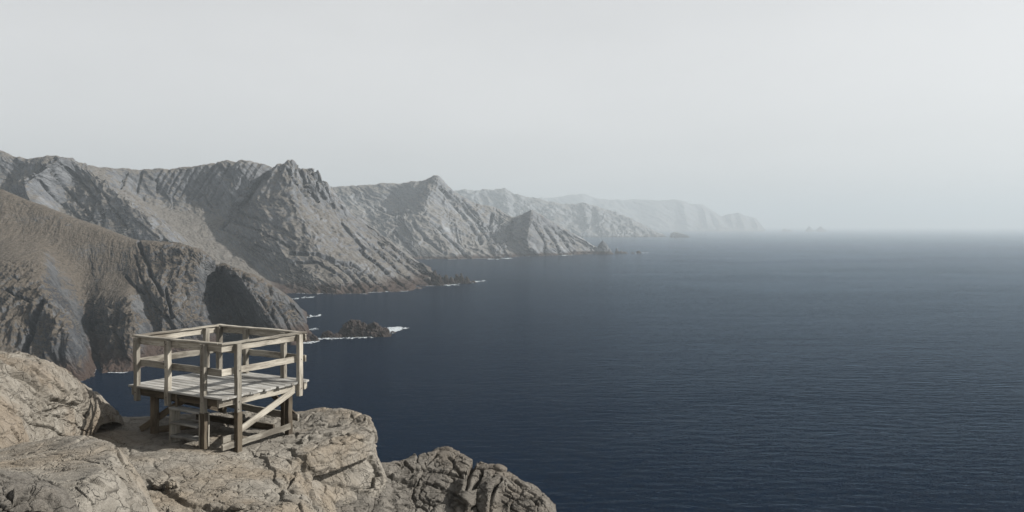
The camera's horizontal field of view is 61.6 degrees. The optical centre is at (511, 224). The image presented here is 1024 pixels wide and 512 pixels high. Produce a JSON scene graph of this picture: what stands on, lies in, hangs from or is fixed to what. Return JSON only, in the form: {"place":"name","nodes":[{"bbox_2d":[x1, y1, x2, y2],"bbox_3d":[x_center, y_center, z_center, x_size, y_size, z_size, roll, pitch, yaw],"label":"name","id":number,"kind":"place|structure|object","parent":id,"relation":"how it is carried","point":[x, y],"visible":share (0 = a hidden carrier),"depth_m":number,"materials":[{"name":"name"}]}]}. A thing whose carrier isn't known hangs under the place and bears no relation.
{"place":"outdoors","nodes":[
{"label":"outdoors","id":0,"kind":"place"},
{"bbox_2d":[0,189,311,380],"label":"hill","id":1,"kind":"structure","parent":0,"point":[78,298],"depth_m":365.78,"materials":[{"name":"grey stone"}]},
{"bbox_2d":[0,150,448,294],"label":"hill","id":2,"kind":"structure","parent":0,"point":[288,226],"depth_m":769.55,"materials":[{"name":"grey stone"}]},
{"bbox_2d":[94,407,386,511],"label":"rock ledge","id":3,"kind":"object","parent":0,"point":[323,459],"visible":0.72,"depth_m":16.02,"materials":[{"name":"beige stone"}]},
{"bbox_2d":[0,351,123,447],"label":"rock outcrop","id":4,"kind":"object","parent":3,"relation":"on","point":[41,399],"visible":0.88,"depth_m":14.32,"materials":[{"name":"beige stone"}]},
{"bbox_2d":[0,435,157,511],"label":"boulder","id":5,"kind":"object","parent":3,"relation":"on","point":[90,473],"visible":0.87,"depth_m":9.55,"materials":[{"name":"beige stone"}]},
{"bbox_2d":[0,470,79,511],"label":"boulder","id":6,"kind":"object","parent":5,"relation":"on","point":[24,492],"visible":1,"depth_m":7.43,"materials":[{"name":"beige stone"}]},
{"bbox_2d":[151,479,166,489],"bbox_3d":[-5.791,4.263,14.115,0.206,0.156,0.267,6,8,15],"label":"loose stone","id":7,"kind":"object","parent":3,"relation":"on","point":[158,484],"visible":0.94,"depth_m":14.04,"materials":[{"name":"beige stone"}]},
{"bbox_2d":[164,479,179,488],"bbox_3d":[-5.550,4.236,14.021,0.262,0.156,0.214,7,-4,14],"label":"loose stone","id":8,"kind":"object","parent":3,"relation":"on","point":[172,484],"visible":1,"depth_m":13.96,"materials":[{"name":"beige stone"}]},
{"bbox_2d":[128,324,308,452],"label":"viewing platform","id":9,"kind":"structure","parent":3,"relation":"on","point":[203,386],"depth_m":17.12,"materials":[{"name":"wood"}]},
{"bbox_2d":[230,503,244,510],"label":"loose stone","id":10,"kind":"object","parent":3,"relation":"on","point":[237,506],"visible":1,"depth_m":13.22,"materials":[{"name":"beige stone"}]},
{"bbox_2d":[335,446,555,511],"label":"rock knoll","id":11,"kind":"structure","parent":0,"point":[445,479],"depth_m":17.87,"materials":[{"name":"grey stone"}]},
{"bbox_2d":[331,175,596,258],"bbox_3d":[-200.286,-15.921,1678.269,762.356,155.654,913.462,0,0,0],"label":"hill","id":12,"kind":"structure","parent":0,"point":[435,217],"depth_m":1480.06,"materials":[{"name":"grey stone"}]},
{"bbox_2d":[0,0,1023,225],"label":"sky","id":13,"kind":"structure","parent":0,"point":[772,112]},
{"bbox_2d":[80,226,1023,511],"bbox_3d":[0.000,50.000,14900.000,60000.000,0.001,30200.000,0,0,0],"label":"sea","id":14,"kind":"structure","parent":0,"point":[840,368],"depth_m":294.92,"materials":[{"name":"liquid"}]},
{"bbox_2d":[307,332,319,340],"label":"sea rock","id":15,"kind":"object","parent":14,"relation":"in","point":[312,337],"visible":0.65,"depth_m":368.95,"materials":[{"name":"grey stone"}]},
{"bbox_2d":[320,330,343,337],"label":"sea rock","id":16,"kind":"object","parent":14,"relation":"in","point":[327,334],"visible":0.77,"depth_m":380.05,"materials":[{"name":"grey stone"}]},
{"bbox_2d":[338,319,391,337],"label":"rock islet","id":17,"kind":"object","parent":14,"relation":"in","point":[353,328],"visible":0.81,"depth_m":383.57,"materials":[{"name":"grey stone"}]},
{"bbox_2d":[95,252,647,372],"bbox_3d":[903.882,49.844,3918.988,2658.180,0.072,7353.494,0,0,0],"label":"sea foam","id":18,"kind":"object","parent":14,"relation":"on","point":[396,328],"visible":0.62,"depth_m":413.02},
{"bbox_2d":[429,270,443,285],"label":"sea stack","id":19,"kind":"object","parent":14,"relation":"in","point":[436,279],"visible":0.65,"depth_m":709.36,"materials":[{"name":"grey stone"}]},
{"bbox_2d":[442,275,454,283],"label":"sea stack","id":20,"kind":"object","parent":14,"relation":"in","point":[448,280],"visible":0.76,"depth_m":722.55,"materials":[{"name":"grey stone"}]},
{"bbox_2d":[454,273,470,283],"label":"sea stack","id":21,"kind":"object","parent":14,"relation":"in","point":[460,279],"visible":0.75,"depth_m":733.68,"materials":[{"name":"grey stone"}]},
{"bbox_2d":[593,240,613,253],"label":"sea stack","id":22,"kind":"object","parent":14,"relation":"in","point":[602,248],"visible":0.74,"depth_m":1481.10,"materials":[{"name":"grey stone"}]},
{"bbox_2d":[669,232,688,236],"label":"arch rock","id":23,"kind":"object","parent":14,"relation":"in","point":[674,234],"visible":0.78,"depth_m":3482.26,"materials":[{"name":"grey stone"}]},
{"bbox_2d":[454,188,666,236],"bbox_3d":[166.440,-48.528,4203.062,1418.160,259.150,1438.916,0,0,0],"label":"hill","id":24,"kind":"structure","parent":0,"point":[582,219],"depth_m":3876.50,"materials":[{"name":"grey stone"}]},
{"bbox_2d":[540,194,765,230],"bbox_3d":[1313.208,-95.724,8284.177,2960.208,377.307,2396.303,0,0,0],"label":"hill","id":25,"kind":"structure","parent":0,"point":[669,215],"depth_m":7546.69,"materials":[{"name":"grey stone"}]}
]}

